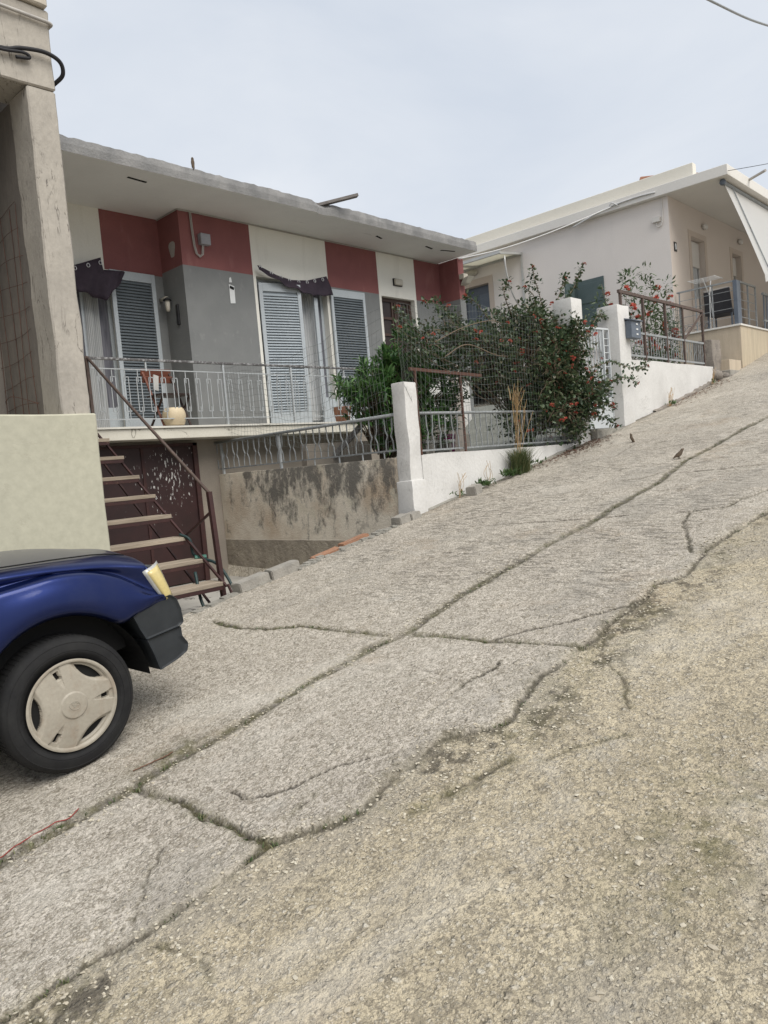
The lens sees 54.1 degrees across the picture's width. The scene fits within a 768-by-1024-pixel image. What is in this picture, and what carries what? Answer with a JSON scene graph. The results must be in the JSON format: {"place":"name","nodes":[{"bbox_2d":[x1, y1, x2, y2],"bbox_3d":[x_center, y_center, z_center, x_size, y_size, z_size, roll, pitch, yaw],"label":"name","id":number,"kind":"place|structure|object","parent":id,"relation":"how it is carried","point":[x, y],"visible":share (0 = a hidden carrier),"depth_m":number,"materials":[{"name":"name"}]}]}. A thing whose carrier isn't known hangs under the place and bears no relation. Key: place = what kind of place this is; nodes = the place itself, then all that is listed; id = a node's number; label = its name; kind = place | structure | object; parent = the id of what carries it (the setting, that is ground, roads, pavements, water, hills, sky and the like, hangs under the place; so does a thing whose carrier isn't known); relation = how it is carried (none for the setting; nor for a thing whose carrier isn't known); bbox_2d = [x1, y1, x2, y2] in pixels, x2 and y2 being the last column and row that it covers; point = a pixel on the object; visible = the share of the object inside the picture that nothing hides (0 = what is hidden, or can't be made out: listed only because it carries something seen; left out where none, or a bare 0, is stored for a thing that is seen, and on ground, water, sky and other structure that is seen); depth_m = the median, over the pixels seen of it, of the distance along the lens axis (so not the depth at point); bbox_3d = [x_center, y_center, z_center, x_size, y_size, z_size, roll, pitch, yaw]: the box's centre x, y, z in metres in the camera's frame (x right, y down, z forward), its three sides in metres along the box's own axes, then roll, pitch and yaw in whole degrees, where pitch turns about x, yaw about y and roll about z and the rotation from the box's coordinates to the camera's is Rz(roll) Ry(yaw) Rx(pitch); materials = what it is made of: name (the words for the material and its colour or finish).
{"place":"outdoors","nodes":[
{"label":"outdoors","id":0,"kind":"place"},
{"bbox_2d":[169,576,245,614],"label":"patio","id":1,"kind":"structure","parent":0,"point":[189,604],"depth_m":8.96,"materials":[{"name":"concrete"}]},
{"bbox_2d":[84,356,232,602],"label":"metal staircase","id":2,"kind":"structure","parent":1,"relation":"on","point":[194,588],"depth_m":7.72,"materials":[{"name":"brown metal"}]},
{"bbox_2d":[179,533,231,606],"bbox_3d":[-1.827,0.642,7.643,0.716,0.868,0.394,-2,5,44],"label":"garden hose","id":3,"kind":"object","parent":2,"relation":"on","point":[195,573],"visible":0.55,"depth_m":7.69,"materials":[{"name":"rubber"}]},
{"bbox_2d":[0,352,767,1023],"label":"street","id":4,"kind":"structure","parent":0,"point":[68,892],"depth_m":3.08,"materials":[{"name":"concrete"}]},
{"bbox_2d":[0,808,78,857],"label":"loose string","id":5,"kind":"object","parent":4,"relation":"on","point":[40,831],"visible":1,"depth_m":3.25,"materials":[{"name":"red plastic"}]},
{"bbox_2d":[0,549,187,773],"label":"car","id":6,"kind":"object","parent":4,"relation":"on","point":[82,631],"visible":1,"depth_m":3.77,"materials":[{"name":"blue paint"}]},
{"bbox_2d":[133,751,172,770],"bbox_3d":[-1.128,1.220,3.683,0.204,0.038,0.013,-8,4,-36],"label":"red twig","id":7,"kind":"object","parent":4,"relation":"on","point":[153,761],"visible":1,"depth_m":3.68,"materials":[{"name":"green plant"}]},
{"bbox_2d":[231,571,269,592],"bbox_3d":[-1.180,0.631,6.680,0.134,0.110,0.345,-2,14,42],"label":"grey brick","id":8,"kind":"object","parent":4,"relation":"on","point":[249,582],"visible":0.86,"depth_m":6.61,"materials":[{"name":"concrete"}]},
{"bbox_2d":[264,560,300,580],"bbox_3d":[-0.929,0.538,6.903,0.323,0.109,0.136,-21,14,-42],"label":"grey brick","id":9,"kind":"object","parent":4,"relation":"on","point":[278,571],"visible":0.84,"depth_m":6.85,"materials":[{"name":"concrete"}]},
{"bbox_2d":[184,525,397,620],"bbox_3d":[-0.779,0.522,7.003,0.138,0.492,2.759,-2,5,44],"label":"rubble","id":10,"kind":"object","parent":4,"relation":"on","point":[371,537],"visible":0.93,"depth_m":7.33,"materials":[{"name":"grey stone"}]},
{"bbox_2d":[186,514,421,616],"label":"kerb","id":11,"kind":"structure","parent":4,"relation":"on","point":[233,594],"depth_m":7.06,"materials":[{"name":"grey concrete"}]},
{"bbox_2d":[310,547,338,558],"bbox_3d":[-0.566,0.414,7.324,0.094,0.050,0.366,13,24,39],"label":"clay brick","id":12,"kind":"object","parent":11,"relation":"on","point":[330,550],"visible":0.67,"depth_m":7.33,"materials":[{"name":"orange brick"}]},
{"bbox_2d":[338,533,368,546],"bbox_3d":[-0.304,0.297,7.609,0.095,0.066,0.382,-2,15,43],"label":"clay brick","id":13,"kind":"object","parent":11,"relation":"on","point":[353,539],"visible":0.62,"depth_m":7.58,"materials":[{"name":"orange brick"}]},
{"bbox_2d":[0,421,763,1016],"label":"joint moss","id":14,"kind":"object","parent":4,"relation":"on","point":[244,723],"visible":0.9,"depth_m":3.31,"materials":[{"name":"green plant"}]},
{"bbox_2d":[391,513,410,524],"bbox_3d":[0.182,0.086,8.084,0.146,0.104,0.194,-2,14,40],"label":"pale brick","id":15,"kind":"object","parent":4,"relation":"on","point":[400,519],"visible":0.86,"depth_m":8.03,"materials":[{"name":"grey concrete"}]},
{"bbox_2d":[409,511,421,520],"bbox_3d":[0.312,0.046,8.193,0.156,0.092,0.134,-21,13,-41],"label":"pale brick","id":16,"kind":"object","parent":4,"relation":"on","point":[414,515],"visible":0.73,"depth_m":8.14,"materials":[{"name":"grey concrete"}]},
{"bbox_2d":[429,495,462,509],"bbox_3d":[0.717,-0.090,8.706,0.064,0.186,0.630,-2,5,44],"label":"mortar ledge","id":17,"kind":"object","parent":4,"relation":"on","point":[438,505],"visible":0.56,"depth_m":8.67,"materials":[{"name":"grey concrete"}]},
{"bbox_2d":[449,473,465,497],"bbox_3d":[0.906,-0.317,8.796,0.095,0.308,0.439,-2,5,44],"label":"weed","id":18,"kind":"object","parent":4,"relation":"on","point":[460,494],"visible":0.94,"depth_m":8.81,"materials":[{"name":"beige plant"}]},
{"bbox_2d":[466,484,482,495],"bbox_3d":[1.061,-0.253,8.860,0.136,0.123,0.174,-6,12,36],"label":"pale brick","id":19,"kind":"object","parent":4,"relation":"on","point":[473,489],"visible":0.95,"depth_m":8.80,"materials":[{"name":"grey concrete"}]},
{"bbox_2d":[471,477,495,485],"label":"weed","id":20,"kind":"object","parent":4,"relation":"on","point":[483,482],"visible":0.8,"depth_m":9.08,"materials":[{"name":"green plant"}]},
{"bbox_2d":[484,460,501,482],"bbox_3d":[1.326,-0.483,9.217,0.142,0.310,0.225,-2,5,44],"label":"weed","id":21,"kind":"object","parent":4,"relation":"on","point":[490,475],"visible":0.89,"depth_m":9.26,"materials":[{"name":"beige plant"}]},
{"bbox_2d":[498,465,523,476],"bbox_3d":[1.604,-0.516,9.441,0.158,0.145,0.534,-2,5,44],"label":"weed","id":22,"kind":"object","parent":4,"relation":"on","point":[507,472],"visible":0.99,"depth_m":9.43,"materials":[{"name":"green plant"}]},
{"bbox_2d":[503,383,549,474],"bbox_3d":[1.727,-1.107,9.625,0.793,1.251,0.787,-4,4,9],"label":"grass tuft","id":23,"kind":"object","parent":4,"relation":"on","point":[520,458],"visible":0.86,"depth_m":9.60,"materials":[{"name":"green plant"}]},
{"bbox_2d":[532,457,545,463],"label":"weed","id":24,"kind":"object","parent":4,"relation":"on","point":[537,461],"visible":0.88,"depth_m":9.91,"materials":[{"name":"green plant"}]},
{"bbox_2d":[541,443,583,460],"bbox_3d":[2.605,-0.860,10.704,0.075,0.316,1.400,-2,5,44],"label":"mortar ledge","id":25,"kind":"object","parent":4,"relation":"on","point":[555,454],"visible":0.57,"depth_m":10.55,"materials":[{"name":"grey concrete"}]},
{"bbox_2d":[664,388,675,405],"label":"weed","id":26,"kind":"object","parent":4,"relation":"on","point":[672,401],"visible":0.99,"depth_m":13.10,"materials":[{"name":"green plant"}]},
{"bbox_2d":[673,448,683,458],"bbox_3d":[3.313,-0.655,8.467,0.138,0.117,0.043,-5,4,-4],"label":"sparrow","id":27,"kind":"object","parent":4,"relation":"on","point":[679,454],"visible":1,"depth_m":8.45},
{"bbox_2d":[653,379,714,411],"bbox_3d":[5.595,-2.140,13.850,0.121,0.680,2.900,-2,5,44],"label":"mortar ledge","id":28,"kind":"object","parent":4,"relation":"on","point":[703,386],"visible":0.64,"depth_m":13.93,"materials":[{"name":"concrete"}]},
{"bbox_2d":[711,367,715,382],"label":"weed","id":29,"kind":"object","parent":4,"relation":"on","point":[713,380],"visible":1,"depth_m":14.60,"materials":[{"name":"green plant"}]},
{"bbox_2d":[713,369,722,380],"bbox_3d":[6.617,-2.726,15.031,0.256,0.267,0.356,-2,5,44],"label":"stone","id":30,"kind":"object","parent":4,"relation":"on","point":[718,375],"visible":0.46,"depth_m":14.91,"materials":[{"name":"beige stone"}]},
{"bbox_2d":[723,372,731,377],"bbox_3d":[6.896,-2.724,15.174,0.241,0.207,0.231,-6,4,-21],"label":"stone","id":31,"kind":"object","parent":4,"relation":"on","point":[725,374],"visible":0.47,"depth_m":15.07,"materials":[{"name":"grey stone"}]},
{"bbox_2d":[722,370,739,375],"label":"concrete block","id":32,"kind":"structure","parent":4,"relation":"on","point":[732,372],"depth_m":15.14,"materials":[{"name":"grey concrete"}]},
{"bbox_2d":[721,359,740,370],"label":"step block","id":33,"kind":"structure","parent":32,"relation":"on","point":[729,364],"depth_m":15.30,"materials":[{"name":"beige stone"}]},
{"bbox_2d":[225,303,546,456],"bbox_3d":[-0.034,-1.627,10.373,3.358,1.770,2.955,-2,5,44],"label":"wire fence","id":34,"kind":"object","parent":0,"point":[343,397],"visible":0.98,"depth_m":9.16,"materials":[{"name":"grey metal"}]},
{"bbox_2d":[44,0,767,238],"label":"sky","id":35,"kind":"structure","parent":0,"point":[464,119],"materials":[{"name":"white"}]},
{"bbox_2d":[438,434,455,451],"bbox_3d":[0.932,-0.985,11.094,0.280,0.310,0.280,-2,5,44],"label":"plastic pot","id":36,"kind":"object","parent":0,"point":[448,435],"visible":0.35,"depth_m":11.00,"materials":[{"name":"black plastic"}]},
{"bbox_2d":[391,404,603,457],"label":"yard","id":37,"kind":"structure","parent":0,"point":[483,425],"depth_m":14.04,"materials":[{"name":"concrete"}]},
{"bbox_2d":[300,441,371,465],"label":"planter wall","id":38,"kind":"structure","parent":37,"relation":"on","point":[366,447],"depth_m":10.04,"materials":[{"name":"brown paint"}]},
{"bbox_2d":[333,425,362,459],"bbox_3d":[-0.593,-0.834,10.067,0.688,0.651,0.070,-5,4,5],"label":"prop stick","id":39,"kind":"object","parent":37,"relation":"on","point":[357,431],"visible":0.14,"depth_m":10.02,"materials":[{"name":"grey wood"}]},
{"bbox_2d":[327,319,473,458],"bbox_3d":[0.257,-1.553,9.891,0.959,1.914,2.400,-2,5,44],"label":"glossy shrub","id":40,"kind":"object","parent":37,"relation":"on","point":[390,370],"visible":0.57,"depth_m":9.65,"materials":[{"name":"green plant"}]},
{"bbox_2d":[422,439,454,454],"bbox_3d":[0.670,-0.876,10.561,0.350,0.245,0.650,-2,5,44],"label":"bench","id":41,"kind":"object","parent":37,"relation":"on","point":[436,446],"visible":0.31,"depth_m":10.64,"materials":[{"name":"grey concrete"}]},
{"bbox_2d":[423,424,469,453],"bbox_3d":[0.958,-1.168,12.359,0.400,0.550,1.000,-2,5,44],"label":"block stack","id":42,"kind":"object","parent":37,"relation":"on","point":[431,445],"visible":0.1,"depth_m":12.02,"materials":[{"name":"grey concrete"}]},
{"bbox_2d":[447,366,464,451],"bbox_3d":[1.145,-1.590,11.864,0.130,1.420,0.130,-2,5,44],"label":"timber post","id":43,"kind":"object","parent":37,"relation":"on","point":[460,433],"visible":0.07,"depth_m":11.83,"materials":[{"name":"brown wood"}]},
{"bbox_2d":[390,262,649,448],"bbox_3d":[2.106,-2.317,10.489,1.478,3.036,5.140,-2,5,44],"label":"flowering bush","id":44,"kind":"object","parent":37,"relation":"on","point":[559,360],"visible":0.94,"depth_m":10.34,"materials":[{"name":"green plant"}]},
{"bbox_2d":[553,297,590,443],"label":"gate pillar","id":45,"kind":"structure","parent":37,"relation":"on","point":[565,305],"depth_m":10.98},
{"bbox_2d":[584,262,682,375],"bbox_3d":[4.886,-3.369,14.143,0.967,2.891,3.400,-2,5,44],"label":"flowering bush","id":46,"kind":"object","parent":37,"relation":"on","point":[648,314],"visible":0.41,"depth_m":14.13,"materials":[{"name":"green plant"}]},
{"bbox_2d":[632,359,712,419],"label":"garden wall","id":47,"kind":"structure","parent":37,"relation":"on","point":[657,383],"depth_m":13.16,"materials":[{"name":"white paint"}]},
{"bbox_2d":[617,289,705,365],"bbox_3d":[5.080,-3.224,13.557,0.045,1.160,3.600,-2,5,44],"label":"iron railing","id":48,"kind":"object","parent":47,"relation":"on","point":[644,334],"visible":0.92,"depth_m":13.62,"materials":[{"name":"brown metal"}]},
{"bbox_2d":[693,340,721,370],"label":"stone pier","id":49,"kind":"structure","parent":37,"relation":"on","point":[712,352],"depth_m":15.09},
{"bbox_2d":[228,323,766,576],"bbox_3d":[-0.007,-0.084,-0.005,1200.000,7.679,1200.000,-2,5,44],"label":"ground","id":50,"kind":"structure","parent":0,"point":[240,571],"depth_m":10.82,"materials":[{"name":"grey concrete"}]},
{"bbox_2d":[0,0,110,550],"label":"unfinished building","id":51,"kind":"structure","parent":50,"relation":"on","point":[51,490],"depth_m":5.93,"materials":[{"name":"concrete"}]},
{"bbox_2d":[0,201,39,414],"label":"wire netting","id":52,"kind":"object","parent":51,"relation":"on","point":[14,325],"visible":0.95,"depth_m":6.33,"materials":[{"name":"metal"}]},
{"bbox_2d":[0,2,52,29],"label":"conduit pipe","id":53,"kind":"object","parent":51,"relation":"attached to","point":[37,18],"visible":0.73,"depth_m":5.75,"materials":[{"name":"plastic"}]},
{"bbox_2d":[0,45,64,85],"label":"power cable","id":54,"kind":"object","parent":51,"relation":"attached to","point":[23,50],"visible":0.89,"depth_m":5.74,"materials":[{"name":"black rubber"}]},
{"bbox_2d":[60,134,476,586],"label":"striped house","id":55,"kind":"structure","parent":50,"relation":"on","point":[186,250],"depth_m":11.23,"materials":[{"name":"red paint"}]},
{"bbox_2d":[74,257,124,300],"bbox_3d":[-4.090,-3.205,10.260,0.135,0.602,1.214,-2,5,44],"label":"door curtain","id":56,"kind":"object","parent":55,"relation":"hanging from","point":[93,278],"depth_m":10.41,"materials":[{"name":"purple fabric"}]},
{"bbox_2d":[77,269,167,427],"bbox_3d":[-3.898,-2.264,10.806,0.207,2.380,1.505,-2,5,44],"label":"balcony door","id":57,"kind":"structure","parent":55,"relation":"in","point":[131,301],"depth_m":10.88,"materials":[{"name":"blue paint"}]},
{"bbox_2d":[99,442,210,585],"bbox_3d":[-3.107,0.080,9.950,0.078,1.930,1.640,-2,5,44],"label":"basement door","id":58,"kind":"structure","parent":55,"relation":"in","point":[177,492],"depth_m":10.09,"materials":[{"name":"red paint"}]},
{"bbox_2d":[140,369,191,425],"bbox_3d":[-2.937,-1.547,10.189,0.478,0.828,0.469,-2,5,44],"label":"folding chair","id":59,"kind":"object","parent":55,"relation":"on","point":[144,374],"visible":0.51,"depth_m":10.19,"materials":[{"name":"brown wood"}]},
{"bbox_2d":[153,374,158,390],"bbox_3d":[-3.074,-1.740,10.139,0.020,0.220,0.090,-2,5,44],"label":"cloth","id":60,"kind":"object","parent":59,"relation":"hanging from","point":[156,381],"visible":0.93,"depth_m":10.13,"materials":[{"name":"white fabric"}]},
{"bbox_2d":[162,407,185,425],"bbox_3d":[-2.779,-1.253,9.972,0.310,0.245,0.310,-2,5,44],"label":"flower pot","id":61,"kind":"object","parent":55,"relation":"on","point":[178,414],"visible":0.87,"depth_m":9.86,"materials":[{"name":"beige ceramic"}]},
{"bbox_2d":[191,157,194,168],"bbox_3d":[-2.544,-4.640,10.016,0.048,0.182,0.069,-6,4,-16],"label":"pipe","id":62,"kind":"object","parent":55,"relation":"on","point":[192,163],"visible":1,"depth_m":10.01,"materials":[{"name":"grey metal"}]},
{"bbox_2d":[84,356,367,423],"bbox_3d":[-1.911,-1.679,10.722,0.045,0.885,4.780,-2,5,44],"label":"balcony railing","id":63,"kind":"object","parent":55,"relation":"on","point":[222,364],"visible":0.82,"depth_m":10.38,"materials":[{"name":"grey metal"}]},
{"bbox_2d":[257,265,332,295],"bbox_3d":[-1.372,-3.758,12.339,0.165,0.408,1.578,-2,5,44],"label":"door curtain","id":64,"kind":"object","parent":55,"relation":"hanging from","point":[321,286],"depth_m":12.49,"materials":[{"name":"purple fabric"}]},
{"bbox_2d":[256,279,369,422],"bbox_3d":[-1.113,-2.652,12.824,0.375,2.420,2.350,-2,5,44],"label":"balcony door","id":65,"kind":"structure","parent":55,"relation":"in","point":[291,320],"depth_m":12.40,"materials":[{"name":"blue paint"}]},
{"bbox_2d":[316,193,358,205],"bbox_3d":[-0.745,-4.886,11.812,0.712,0.226,0.100,-6,4,-18],"label":"plank","id":66,"kind":"object","parent":55,"relation":"on","point":[341,199],"visible":0.76,"depth_m":11.79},
{"bbox_2d":[333,406,350,421],"bbox_3d":[-0.674,-1.581,12.252,0.320,0.250,0.315,-2,5,44],"label":"clay pot","id":67,"kind":"object","parent":55,"relation":"on","point":[336,411],"visible":0.46,"depth_m":12.14,"materials":[{"name":"ceramic"}]},
{"bbox_2d":[382,297,412,356],"bbox_3d":[0.238,-3.385,14.465,0.060,1.380,0.940,-2,5,44],"label":"door","id":68,"kind":"structure","parent":55,"relation":"in","point":[388,313],"depth_m":14.36,"materials":[{"name":"brown paint"}]},
{"bbox_2d":[459,207,610,259],"bbox_3d":[3.323,-5.975,16.017,4.485,1.486,0.035,-7,4,-31],"label":"service cable","id":69,"kind":"object","parent":55,"relation":"attached to","point":[533,238],"visible":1,"depth_m":15.90,"materials":[{"name":"white plastic"}]},
{"bbox_2d":[219,457,398,566],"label":"retaining wall","id":70,"kind":"structure","parent":50,"relation":"on","point":[275,517],"depth_m":9.63,"materials":[{"name":"paint"}]},
{"bbox_2d":[214,413,396,473],"bbox_3d":[-1.139,-0.792,9.636,3.661,0.565,0.072,-2,5,43],"label":"lozenge railing","id":71,"kind":"object","parent":70,"relation":"on","point":[279,444],"visible":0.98,"depth_m":9.53,"materials":[{"name":"grey metal"}]},
{"bbox_2d":[391,382,428,513],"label":"corner pillar","id":72,"kind":"structure","parent":50,"relation":"on","point":[411,489],"depth_m":8.32,"materials":[{"name":"white paint"}]},
{"bbox_2d":[422,443,577,508],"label":"garden wall","id":73,"kind":"structure","parent":50,"relation":"on","point":[440,471],"depth_m":8.98,"materials":[{"name":"white paint"}]},
{"bbox_2d":[408,367,481,454],"bbox_3d":[0.781,-1.192,8.887,0.026,0.982,1.351,-2,5,44],"label":"rusty frame","id":74,"kind":"object","parent":73,"relation":"on","point":[452,373],"visible":0.86,"depth_m":8.90,"materials":[{"name":"metal"}]},
{"bbox_2d":[420,410,573,450],"bbox_3d":[1.565,-1.088,9.759,0.034,0.452,3.540,-2,5,44],"label":"wall railing","id":75,"kind":"object","parent":73,"relation":"on","point":[468,413],"depth_m":9.42,"materials":[{"name":"grey metal"}]},
{"bbox_2d":[439,163,767,401],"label":"cream house","id":76,"kind":"structure","parent":50,"relation":"on","point":[684,224],"depth_m":17.66,"materials":[{"name":"white paint"}]},
{"bbox_2d":[465,275,494,368],"bbox_3d":[2.552,-5.066,20.246,1.230,2.300,0.215,-2,5,44],"label":"side door","id":77,"kind":"structure","parent":76,"relation":"in","point":[485,293],"depth_m":20.14,"materials":[{"name":"blue paint"}]},
{"bbox_2d":[564,276,605,331],"bbox_3d":[4.750,-4.883,17.749,0.790,1.230,0.448,-2,5,44],"label":"window","id":78,"kind":"structure","parent":76,"relation":"in","point":[587,291],"depth_m":17.86,"materials":[{"name":"green paint"}]},
{"bbox_2d":[573,191,654,227],"bbox_3d":[5.183,-6.884,17.108,2.005,0.286,0.062,-2,5,44],"label":"cable bundle","id":79,"kind":"object","parent":76,"relation":"attached to","point":[614,204],"visible":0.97,"depth_m":17.01,"materials":[{"name":"grey plastic"}]},
{"bbox_2d":[693,299,700,330],"bbox_3d":[6.842,-4.293,16.456,0.120,0.700,0.020,-2,5,44],"label":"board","id":80,"kind":"object","parent":76,"relation":"on","point":[699,328],"visible":0.57,"depth_m":16.44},
{"bbox_2d":[688,229,711,331],"bbox_3d":[7.357,-5.293,17.735,0.202,2.460,1.100,-2,5,44],"label":"porch door","id":81,"kind":"structure","parent":76,"relation":"in","point":[693,247],"depth_m":17.81,"materials":[{"name":"beige glass"}]},
{"bbox_2d":[676,280,757,333],"bbox_3d":[7.353,-4.442,16.591,1.260,0.920,1.285,-2,5,44],"label":"porch railing","id":82,"kind":"object","parent":76,"relation":"on","point":[737,307],"visible":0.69,"depth_m":16.05,"materials":[{"name":"grey metal"}]},
{"bbox_2d":[687,275,732,328],"bbox_3d":[7.023,-4.463,16.148,0.708,1.051,0.658,-2,5,44],"label":"drying rack","id":83,"kind":"object","parent":82,"relation":"hanging from","point":[708,292],"visible":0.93,"depth_m":16.20,"materials":[{"name":"white metal"}]},
{"bbox_2d":[703,287,733,328],"bbox_3d":[7.411,-4.407,16.491,0.579,0.855,0.628,-2,5,44],"label":"porch chair","id":84,"kind":"object","parent":76,"relation":"on","point":[723,297],"visible":0.77,"depth_m":16.27,"materials":[{"name":"grey fabric"}]},
{"bbox_2d":[729,247,746,323],"bbox_3d":[9.152,-5.568,19.630,0.202,2.460,0.950,-2,5,44],"label":"porch door","id":85,"kind":"structure","parent":76,"relation":"in","point":[732,260],"depth_m":19.72,"materials":[{"name":"beige glass"}]},
{"bbox_2d":[719,179,767,281],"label":"awning","id":86,"kind":"object","parent":76,"relation":"attached to","point":[752,213],"visible":1,"depth_m":16.15,"materials":[{"name":"white fabric"}]},
{"bbox_2d":[761,292,767,328],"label":"porch fence","id":87,"kind":"object","parent":76,"relation":"on","point":[765,295],"visible":0.8,"depth_m":17.07,"materials":[{"name":"grey metal"}]},
{"bbox_2d":[590,427,624,439],"bbox_3d":[3.444,-1.108,11.633,0.280,0.355,1.100,-2,5,44],"label":"threshold","id":88,"kind":"object","parent":50,"relation":"on","point":[598,433],"visible":0.28,"depth_m":11.23,"materials":[{"name":"grey concrete"}]},
{"bbox_2d":[596,304,635,427],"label":"gate pillar","id":89,"kind":"structure","parent":50,"relation":"on","point":[620,344],"depth_m":11.99,"materials":[{"name":"white paint"}]},
{"bbox_2d":[583,327,614,428],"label":"metal gate","id":90,"kind":"structure","parent":89,"relation":"attached to","point":[597,424],"depth_m":11.83,"materials":[{"name":"metal"}]},
{"bbox_2d":[624,318,642,339],"bbox_3d":[4.016,-2.950,12.098,0.140,0.320,0.380,-2,5,44],"label":"letter box","id":91,"kind":"object","parent":89,"relation":"attached to","point":[633,328],"visible":1,"depth_m":12.01,"materials":[{"name":"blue metal"}]},
{"bbox_2d":[532,379,729,467],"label":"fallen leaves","id":92,"kind":"object","parent":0,"point":[581,449],"visible":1,"depth_m":10.73,"materials":[{"name":"brown plant"}]},
{"bbox_2d":[707,0,767,26],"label":"overhead cable","id":93,"kind":"object","parent":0,"point":[737,13],"visible":1,"depth_m":14.77,"materials":[{"name":"grey paint"}]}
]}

